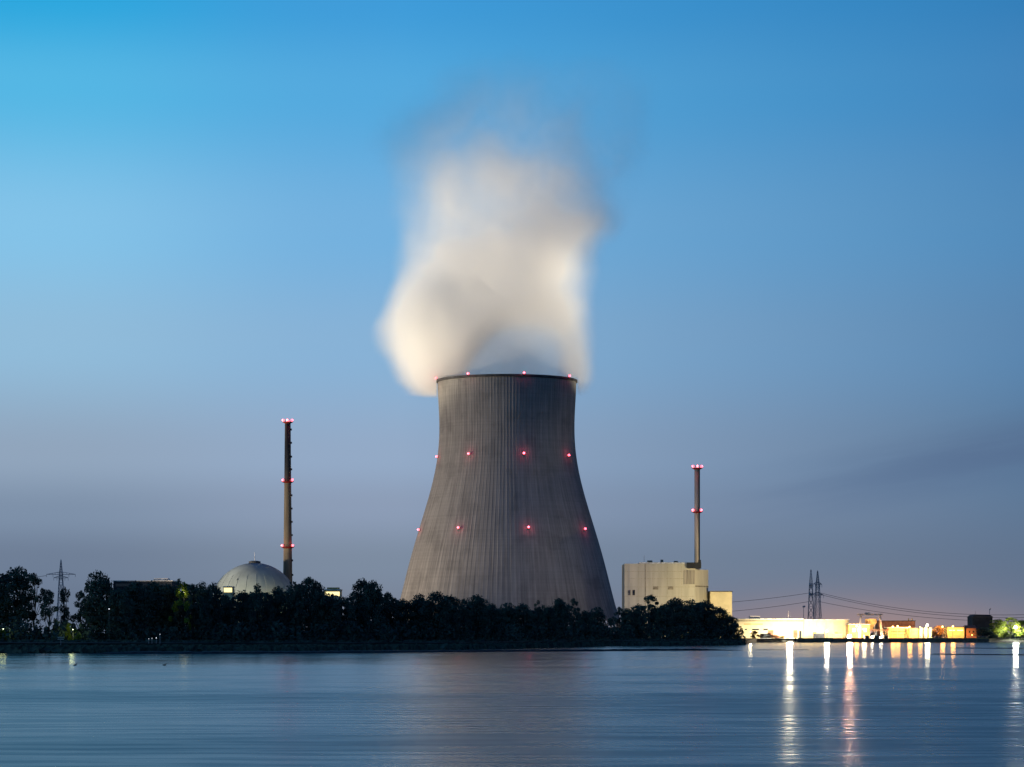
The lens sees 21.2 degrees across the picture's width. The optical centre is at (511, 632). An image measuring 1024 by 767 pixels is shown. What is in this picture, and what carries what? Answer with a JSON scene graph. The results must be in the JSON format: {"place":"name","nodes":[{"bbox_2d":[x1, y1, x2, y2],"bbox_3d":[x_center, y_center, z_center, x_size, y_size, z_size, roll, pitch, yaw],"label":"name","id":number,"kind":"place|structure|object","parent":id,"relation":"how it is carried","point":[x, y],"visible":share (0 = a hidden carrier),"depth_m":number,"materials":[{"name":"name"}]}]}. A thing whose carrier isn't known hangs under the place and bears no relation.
{"place":"outdoors","nodes":[
{"label":"outdoors","id":0,"kind":"place"},
{"bbox_2d":[0,640,735,642],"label":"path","id":1,"kind":"structure","parent":0,"point":[354,642],"depth_m":769.32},
{"bbox_2d":[0,642,1023,766],"bbox_3d":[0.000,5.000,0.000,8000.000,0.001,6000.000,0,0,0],"label":"water","id":2,"kind":"structure","parent":0,"point":[852,704],"depth_m":181.11,"materials":[{"name":"blue liquid"}]},
{"bbox_2d":[87,648,720,653],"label":"mud bar","id":3,"kind":"object","parent":2,"relation":"in","point":[330,651],"visible":0.85,"depth_m":689.60,"materials":[{"name":"brown soil"}]},
{"bbox_2d":[0,633,1023,652],"bbox_3d":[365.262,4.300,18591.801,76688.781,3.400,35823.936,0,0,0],"label":"ground","id":4,"kind":"structure","parent":0,"point":[1014,638],"depth_m":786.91,"materials":[{"name":"plant"}]},
{"bbox_2d":[0,629,8,638],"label":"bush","id":5,"kind":"object","parent":4,"relation":"on","point":[5,635],"visible":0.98,"depth_m":719.00,"materials":[{"name":"green plant"}]},
{"bbox_2d":[0,574,19,626],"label":"tree","id":6,"kind":"object","parent":4,"relation":"on","point":[5,602],"visible":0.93,"depth_m":735.39,"materials":[{"name":"green plant"}]},
{"bbox_2d":[0,565,38,629],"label":"tree","id":7,"kind":"object","parent":4,"relation":"on","point":[22,583],"visible":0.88,"depth_m":739.95,"materials":[{"name":"green plant"}]},
{"bbox_2d":[20,573,49,638],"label":"tree","id":8,"kind":"object","parent":4,"relation":"on","point":[36,599],"visible":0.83,"depth_m":739.68,"materials":[{"name":"green plant"}]},
{"bbox_2d":[36,590,58,639],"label":"tree","id":9,"kind":"object","parent":4,"relation":"on","point":[50,595],"visible":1,"depth_m":724.46,"materials":[{"name":"green plant"}]},
{"bbox_2d":[46,560,75,620],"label":"pylon","id":10,"kind":"object","parent":4,"relation":"on","point":[61,574],"visible":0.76,"depth_m":2099.33,"materials":[{"name":"metal"}]},
{"bbox_2d":[59,586,70,624],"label":"tree","id":11,"kind":"object","parent":4,"relation":"on","point":[64,609],"visible":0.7,"depth_m":744.69,"materials":[{"name":"green plant"}]},
{"bbox_2d":[65,622,71,639],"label":"bush","id":12,"kind":"object","parent":4,"relation":"on","point":[67,627],"visible":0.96,"depth_m":727.80,"materials":[{"name":"green plant"}]},
{"bbox_2d":[69,628,80,640],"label":"bush","id":13,"kind":"object","parent":4,"relation":"on","point":[77,636],"visible":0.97,"depth_m":721.72,"materials":[{"name":"green plant"}]},
{"bbox_2d":[70,590,84,639],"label":"tree","id":14,"kind":"object","parent":4,"relation":"on","point":[78,597],"visible":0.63,"depth_m":743.68,"materials":[{"name":"green plant"}]},
{"bbox_2d":[78,570,115,637],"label":"tree","id":15,"kind":"object","parent":4,"relation":"on","point":[99,617],"visible":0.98,"depth_m":735.05,"materials":[{"name":"green plant"}]},
{"bbox_2d":[97,574,116,634],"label":"tree","id":16,"kind":"object","parent":4,"relation":"on","point":[106,596],"visible":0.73,"depth_m":739.70,"materials":[{"name":"green plant"}]},
{"bbox_2d":[102,588,135,639],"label":"tree","id":17,"kind":"object","parent":4,"relation":"on","point":[119,624],"visible":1,"depth_m":729.21,"materials":[{"name":"green plant"}]},
{"bbox_2d":[113,578,179,593],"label":"turbine hall","id":18,"kind":"structure","parent":4,"relation":"on","point":[121,584],"depth_m":1720.00,"materials":[{"name":"concrete"}]},
{"bbox_2d":[166,578,187,637],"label":"tree","id":19,"kind":"object","parent":4,"relation":"on","point":[178,613],"visible":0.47,"depth_m":752.28,"materials":[{"name":"green plant"}]},
{"bbox_2d":[168,581,194,639],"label":"tree","id":20,"kind":"object","parent":4,"relation":"on","point":[184,593],"visible":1,"depth_m":742.61,"materials":[{"name":"green plant"}]},
{"bbox_2d":[180,583,204,639],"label":"tree","id":21,"kind":"object","parent":4,"relation":"on","point":[193,590],"visible":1,"depth_m":740.81,"materials":[{"name":"green plant"}]},
{"bbox_2d":[192,580,213,637],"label":"tree","id":22,"kind":"object","parent":4,"relation":"on","point":[205,594],"visible":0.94,"depth_m":746.92,"materials":[{"name":"green plant"}]},
{"bbox_2d":[203,583,223,636],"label":"tree","id":23,"kind":"object","parent":4,"relation":"on","point":[217,592],"visible":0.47,"depth_m":766.18,"materials":[{"name":"green plant"}]},
{"bbox_2d":[217,594,237,636],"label":"tree","id":24,"kind":"object","parent":4,"relation":"on","point":[224,613],"visible":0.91,"depth_m":754.06,"materials":[{"name":"green plant"}]},
{"bbox_2d":[223,586,234,599],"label":"service building","id":25,"kind":"structure","parent":4,"relation":"on","point":[228,590],"depth_m":1600.00,"materials":[{"name":"white concrete"}]},
{"bbox_2d":[230,590,254,639],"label":"tree","id":26,"kind":"object","parent":4,"relation":"on","point":[241,613],"visible":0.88,"depth_m":762.74,"materials":[{"name":"green plant"}]},
{"bbox_2d":[213,552,294,608],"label":"reactor dome","id":27,"kind":"structure","parent":4,"relation":"on","point":[247,577],"depth_m":1723.00,"materials":[{"name":"concrete"}]},
{"bbox_2d":[247,583,263,637],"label":"tree","id":28,"kind":"object","parent":4,"relation":"on","point":[255,600],"visible":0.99,"depth_m":758.95,"materials":[{"name":"green plant"}]},
{"bbox_2d":[259,593,273,630],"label":"tree","id":29,"kind":"object","parent":4,"relation":"on","point":[269,615],"visible":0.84,"depth_m":771.68,"materials":[{"name":"green plant"}]},
{"bbox_2d":[266,585,290,631],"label":"tree","id":30,"kind":"object","parent":4,"relation":"on","point":[278,597],"visible":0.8,"depth_m":777.69,"materials":[{"name":"green plant"}]},
{"bbox_2d":[281,419,293,581],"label":"chimney","id":31,"kind":"object","parent":4,"relation":"on","point":[288,545],"visible":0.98,"depth_m":1758.00,"materials":[{"name":"concrete"}]},
{"bbox_2d":[286,582,305,638],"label":"tree","id":32,"kind":"object","parent":4,"relation":"on","point":[295,612],"visible":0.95,"depth_m":770.71,"materials":[{"name":"green plant"}]},
{"bbox_2d":[297,577,324,639],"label":"tree","id":33,"kind":"object","parent":4,"relation":"on","point":[311,602],"visible":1,"depth_m":771.72,"materials":[{"name":"green plant"}]},
{"bbox_2d":[309,581,326,638],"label":"tree","id":34,"kind":"object","parent":4,"relation":"on","point":[319,589],"visible":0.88,"depth_m":777.87,"materials":[{"name":"green plant"}]},
{"bbox_2d":[317,592,342,638],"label":"tree","id":35,"kind":"object","parent":4,"relation":"on","point":[335,620],"visible":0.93,"depth_m":776.25,"materials":[{"name":"green plant"}]},
{"bbox_2d":[323,587,341,599],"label":"hall","id":36,"kind":"structure","parent":4,"relation":"on","point":[337,591],"depth_m":1650.00,"materials":[{"name":"white concrete"}]},
{"bbox_2d":[325,592,339,595],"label":"lit window","id":37,"kind":"structure","parent":36,"relation":"in","point":[335,593],"depth_m":1649.80,"materials":[{"name":"white"}]},
{"bbox_2d":[335,597,356,639],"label":"tree","id":38,"kind":"object","parent":4,"relation":"on","point":[351,615],"visible":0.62,"depth_m":790.18,"materials":[{"name":"green plant"}]},
{"bbox_2d":[97,581,595,639],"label":"woodland","id":39,"kind":"object","parent":4,"relation":"on","point":[287,595],"visible":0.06,"depth_m":794.61,"materials":[{"name":"green plant"}]},
{"bbox_2d":[345,577,375,635],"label":"tree","id":40,"kind":"object","parent":4,"relation":"on","point":[358,587],"visible":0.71,"depth_m":807.42,"materials":[{"name":"green plant"}]},
{"bbox_2d":[0,616,745,641],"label":"undergrowth","id":41,"kind":"object","parent":4,"relation":"on","point":[270,633],"visible":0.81,"depth_m":779.00,"materials":[{"name":"green plant"}]},
{"bbox_2d":[361,580,385,637],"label":"tree","id":42,"kind":"object","parent":4,"relation":"on","point":[368,606],"visible":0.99,"depth_m":801.43,"materials":[{"name":"green plant"}]},
{"bbox_2d":[379,592,399,629],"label":"tree","id":43,"kind":"object","parent":4,"relation":"on","point":[386,609],"visible":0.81,"depth_m":816.95,"materials":[{"name":"green plant"}]},
{"bbox_2d":[392,598,411,638],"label":"tree","id":44,"kind":"object","parent":4,"relation":"on","point":[402,605],"visible":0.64,"depth_m":828.27,"materials":[{"name":"green plant"}]},
{"bbox_2d":[406,593,433,638],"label":"tree","id":45,"kind":"object","parent":4,"relation":"on","point":[414,615],"visible":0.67,"depth_m":829.27,"materials":[{"name":"green plant"}]},
{"bbox_2d":[418,590,453,639],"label":"tree","id":46,"kind":"object","parent":4,"relation":"on","point":[435,623],"visible":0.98,"depth_m":820.43,"materials":[{"name":"green plant"}]},
{"bbox_2d":[441,595,464,636],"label":"tree","id":47,"kind":"object","parent":4,"relation":"on","point":[453,616],"visible":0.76,"depth_m":835.10,"materials":[{"name":"green plant"}]},
{"bbox_2d":[457,598,472,639],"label":"tree","id":48,"kind":"object","parent":4,"relation":"on","point":[463,619],"visible":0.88,"depth_m":843.05,"materials":[{"name":"green plant"}]},
{"bbox_2d":[464,594,490,639],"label":"tree","id":49,"kind":"object","parent":4,"relation":"on","point":[475,603],"visible":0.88,"depth_m":861.86,"materials":[{"name":"green plant"}]},
{"bbox_2d":[483,603,503,639],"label":"tree","id":50,"kind":"object","parent":4,"relation":"on","point":[494,611],"visible":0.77,"depth_m":882.44,"materials":[{"name":"green plant"}]},
{"bbox_2d":[499,602,518,629],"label":"tree","id":51,"kind":"object","parent":4,"relation":"on","point":[507,610],"visible":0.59,"depth_m":919.63,"materials":[{"name":"green plant"}]},
{"bbox_2d":[400,372,618,637],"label":"cooling tower","id":52,"kind":"structure","parent":4,"relation":"on","point":[506,518],"depth_m":1707.02,"materials":[{"name":"concrete"}]},
{"bbox_2d":[6,627,1022,634],"bbox_3d":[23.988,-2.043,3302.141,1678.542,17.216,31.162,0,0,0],"label":"distant wood","id":53,"kind":"object","parent":4,"relation":"on","point":[517,632],"visible":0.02,"depth_m":3302.74,"materials":[{"name":"green plant"}]},
{"bbox_2d":[510,603,536,639],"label":"tree","id":54,"kind":"object","parent":4,"relation":"on","point":[528,613],"visible":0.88,"depth_m":928.30,"materials":[{"name":"green plant"}]},
{"bbox_2d":[531,600,547,633],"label":"tree","id":55,"kind":"object","parent":4,"relation":"on","point":[539,610],"visible":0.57,"depth_m":955.08,"materials":[{"name":"green plant"}]},
{"bbox_2d":[540,605,557,638],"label":"tree","id":56,"kind":"object","parent":4,"relation":"on","point":[548,617],"visible":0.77,"depth_m":966.08,"materials":[{"name":"green plant"}]},
{"bbox_2d":[551,598,570,637],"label":"tree","id":57,"kind":"object","parent":4,"relation":"on","point":[562,614],"visible":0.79,"depth_m":998.68,"materials":[{"name":"green plant"}]},
{"bbox_2d":[569,598,581,637],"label":"tree","id":58,"kind":"object","parent":4,"relation":"on","point":[577,612],"visible":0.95,"depth_m":1012.67,"materials":[{"name":"green plant"}]},
{"bbox_2d":[577,610,594,638],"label":"tree","id":59,"kind":"object","parent":4,"relation":"on","point":[585,618],"visible":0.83,"depth_m":1035.57,"materials":[{"name":"green plant"}]},
{"bbox_2d":[587,606,606,633],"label":"tree","id":60,"kind":"object","parent":4,"relation":"on","point":[597,614],"visible":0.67,"depth_m":1067.91,"materials":[{"name":"green plant"}]},
{"bbox_2d":[602,618,617,639],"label":"tree","id":61,"kind":"object","parent":4,"relation":"on","point":[610,620],"visible":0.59,"depth_m":1087.53,"materials":[{"name":"green plant"}]},
{"bbox_2d":[612,607,625,633],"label":"tree","id":62,"kind":"object","parent":4,"relation":"on","point":[619,609],"visible":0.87,"depth_m":1102.75,"materials":[{"name":"green plant"}]},
{"bbox_2d":[619,608,636,638],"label":"tree","id":63,"kind":"object","parent":4,"relation":"on","point":[628,614],"visible":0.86,"depth_m":1102.85,"materials":[{"name":"green plant"}]},
{"bbox_2d":[628,603,648,638],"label":"tree","id":64,"kind":"object","parent":4,"relation":"on","point":[637,613],"visible":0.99,"depth_m":1105.39,"materials":[{"name":"green plant"}]},
{"bbox_2d":[642,594,661,636],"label":"tree","id":65,"kind":"object","parent":4,"relation":"on","point":[652,617],"visible":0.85,"depth_m":1129.50,"materials":[{"name":"green plant"}]},
{"bbox_2d":[654,604,673,638],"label":"tree","id":66,"kind":"object","parent":4,"relation":"on","point":[666,611],"visible":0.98,"depth_m":1126.65,"materials":[{"name":"green plant"}]},
{"bbox_2d":[617,602,725,638],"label":"woodland","id":67,"kind":"object","parent":4,"relation":"on","point":[649,613],"visible":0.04,"depth_m":1158.11,"materials":[{"name":"green plant"}]},
{"bbox_2d":[666,597,687,635],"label":"tree","id":68,"kind":"object","parent":4,"relation":"on","point":[678,607],"visible":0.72,"depth_m":1151.87,"materials":[{"name":"green plant"}]},
{"bbox_2d":[622,560,732,637],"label":"reactor hall","id":69,"kind":"structure","parent":4,"relation":"on","point":[663,582],"depth_m":1640.00,"materials":[{"name":"beige concrete"}]},
{"bbox_2d":[692,465,702,568],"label":"vent stack","id":70,"kind":"object","parent":69,"relation":"on","point":[696,510],"visible":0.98,"depth_m":1650.41,"materials":[{"name":"paint"}]},
{"bbox_2d":[680,598,703,638],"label":"tree","id":71,"kind":"object","parent":4,"relation":"on","point":[690,621],"visible":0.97,"depth_m":1149.81,"materials":[{"name":"green plant"}]},
{"bbox_2d":[694,600,718,638],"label":"tree","id":72,"kind":"object","parent":4,"relation":"on","point":[707,606],"visible":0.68,"depth_m":1164.63,"materials":[{"name":"green plant"}]},
{"bbox_2d":[707,606,729,637],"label":"tree","id":73,"kind":"object","parent":4,"relation":"on","point":[722,613],"visible":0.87,"depth_m":1170.99,"materials":[{"name":"green plant"}]},
{"bbox_2d":[720,615,738,636],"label":"tree","id":74,"kind":"object","parent":4,"relation":"on","point":[730,619],"visible":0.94,"depth_m":1169.88,"materials":[{"name":"green plant"}]},
{"bbox_2d":[750,631,759,638],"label":"bush","id":75,"kind":"object","parent":4,"relation":"on","point":[753,633],"visible":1,"depth_m":1461.11,"materials":[{"name":"green plant"}]},
{"bbox_2d":[729,611,848,637],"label":"works hall","id":76,"kind":"structure","parent":4,"relation":"on","point":[804,628],"depth_m":1530.00,"materials":[{"name":"white"}]},
{"bbox_2d":[808,570,813,618],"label":"pylon","id":77,"kind":"object","parent":4,"relation":"on","point":[811,587],"visible":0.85,"depth_m":1998.62,"materials":[{"name":"metal"}]},
{"bbox_2d":[813,570,823,618],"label":"pylon","id":78,"kind":"object","parent":4,"relation":"on","point":[816,593],"visible":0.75,"depth_m":2059.74,"materials":[{"name":"metal"}]},
{"bbox_2d":[818,601,1017,621],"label":"power line","id":79,"kind":"object","parent":78,"relation":"hanging from","point":[906,615],"visible":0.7,"depth_m":1973.84,"materials":[{"name":"black metal"}]},
{"bbox_2d":[819,592,1023,614],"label":"power line","id":80,"kind":"object","parent":78,"relation":"hanging from","point":[908,609],"visible":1,"depth_m":1963.80,"materials":[{"name":"black metal"}]},
{"bbox_2d":[820,594,1023,617],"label":"power line","id":81,"kind":"object","parent":78,"relation":"hanging from","point":[926,613],"visible":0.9,"depth_m":1947.81,"materials":[{"name":"black metal"}]},
{"bbox_2d":[813,634,824,637],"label":"yard container","id":82,"kind":"object","parent":4,"relation":"on","point":[818,635],"visible":0.95,"depth_m":1512.00,"materials":[{"name":"metal"}]},
{"bbox_2d":[832,634,842,637],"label":"yard container","id":83,"kind":"object","parent":4,"relation":"on","point":[837,635],"visible":0.89,"depth_m":1512.00,"materials":[{"name":"metal"}]},
{"bbox_2d":[845,624,869,637],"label":"weir house","id":84,"kind":"structure","parent":4,"relation":"on","point":[851,629],"depth_m":1512.00,"materials":[{"name":"paint"}]},
{"bbox_2d":[857,612,882,637],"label":"gantry crane","id":85,"kind":"object","parent":4,"relation":"on","point":[867,614],"visible":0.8,"depth_m":1498.10,"materials":[{"name":"white paint"}]},
{"bbox_2d":[869,629,888,637],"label":"pipe bridge","id":86,"kind":"structure","parent":4,"relation":"on","point":[882,630],"depth_m":1489.89,"materials":[{"name":"metal"}]},
{"bbox_2d":[796,638,988,641],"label":"quay wall","id":87,"kind":"structure","parent":4,"relation":"on","point":[894,639],"depth_m":1455.00,"materials":[{"name":"concrete"}]},
{"bbox_2d":[873,618,914,637],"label":"generator hall","id":88,"kind":"structure","parent":4,"relation":"on","point":[911,623],"depth_m":1560.00,"materials":[{"name":"paint"}]},
{"bbox_2d":[884,627,908,637],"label":"orange hall","id":89,"kind":"structure","parent":4,"relation":"on","point":[901,632],"depth_m":1500.00,"materials":[{"name":"paint"}]},
{"bbox_2d":[908,628,917,637],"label":"pump house","id":90,"kind":"structure","parent":4,"relation":"on","point":[913,632],"depth_m":1500.00,"materials":[{"name":"paint"}]},
{"bbox_2d":[931,625,944,637],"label":"tree","id":91,"kind":"object","parent":4,"relation":"on","point":[940,632],"visible":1,"depth_m":1494.90,"materials":[{"name":"orange plant"}]},
{"bbox_2d":[943,627,963,637],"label":"cream block","id":92,"kind":"structure","parent":4,"relation":"on","point":[958,632],"depth_m":1500.00,"materials":[{"name":"yellow"}]},
{"bbox_2d":[963,625,976,637],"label":"red house","id":93,"kind":"structure","parent":4,"relation":"on","point":[969,630],"depth_m":1500.00,"materials":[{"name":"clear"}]},
{"bbox_2d":[967,611,992,637],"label":"grain store","id":94,"kind":"structure","parent":4,"relation":"on","point":[978,621],"depth_m":1600.00,"materials":[{"name":"concrete"}]},
{"bbox_2d":[974,627,993,637],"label":"tree","id":95,"kind":"object","parent":4,"relation":"on","point":[981,631],"visible":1,"depth_m":1488.52,"materials":[{"name":"green plant"}]},
{"bbox_2d":[981,632,998,638],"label":"bush","id":96,"kind":"object","parent":4,"relation":"on","point":[993,636],"visible":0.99,"depth_m":1487.15,"materials":[{"name":"green plant"}]},
{"bbox_2d":[989,619,1006,637],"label":"tree","id":97,"kind":"object","parent":4,"relation":"on","point":[998,625],"visible":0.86,"depth_m":1510.25,"materials":[{"name":"green plant"}]},
{"bbox_2d":[1000,632,1012,638],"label":"bush","id":98,"kind":"object","parent":4,"relation":"on","point":[1006,634],"visible":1,"depth_m":1493.21,"materials":[{"name":"green plant"}]},
{"bbox_2d":[1003,617,1019,637],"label":"tree","id":99,"kind":"object","parent":4,"relation":"on","point":[1009,624],"visible":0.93,"depth_m":1520.64,"materials":[{"name":"green plant"}]},
{"bbox_2d":[1012,620,1023,637],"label":"tree","id":100,"kind":"object","parent":4,"relation":"on","point":[1020,625],"visible":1,"depth_m":1507.40,"materials":[{"name":"green plant"}]},
{"bbox_2d":[0,0,1023,632],"label":"sky","id":101,"kind":"structure","parent":0,"point":[775,248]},
{"bbox_2d":[937,653,1023,654],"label":"mud bar","id":102,"kind":"object","parent":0,"point":[982,654],"visible":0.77,"depth_m":623.64,"materials":[{"name":"brown soil"}]},
{"label":"pavement","id":103,"kind":"structure","parent":0,"visible":0},
{"bbox_2d":[865,619,876,634],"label":"hopper","id":104,"kind":"object","parent":103,"relation":"on","point":[872,622],"visible":0.66,"depth_m":1519.73,"materials":[{"name":"paint"}]},
{"bbox_2d":[918,627,922,637],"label":"silo","id":105,"kind":"object","parent":103,"relation":"on","point":[920,632],"visible":0.87,"depth_m":1499.11,"materials":[{"name":"metal"}]},
{"bbox_2d":[924,627,927,637],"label":"silo","id":106,"kind":"object","parent":103,"relation":"on","point":[925,632],"visible":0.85,"depth_m":1499.13,"materials":[{"name":"metal"}]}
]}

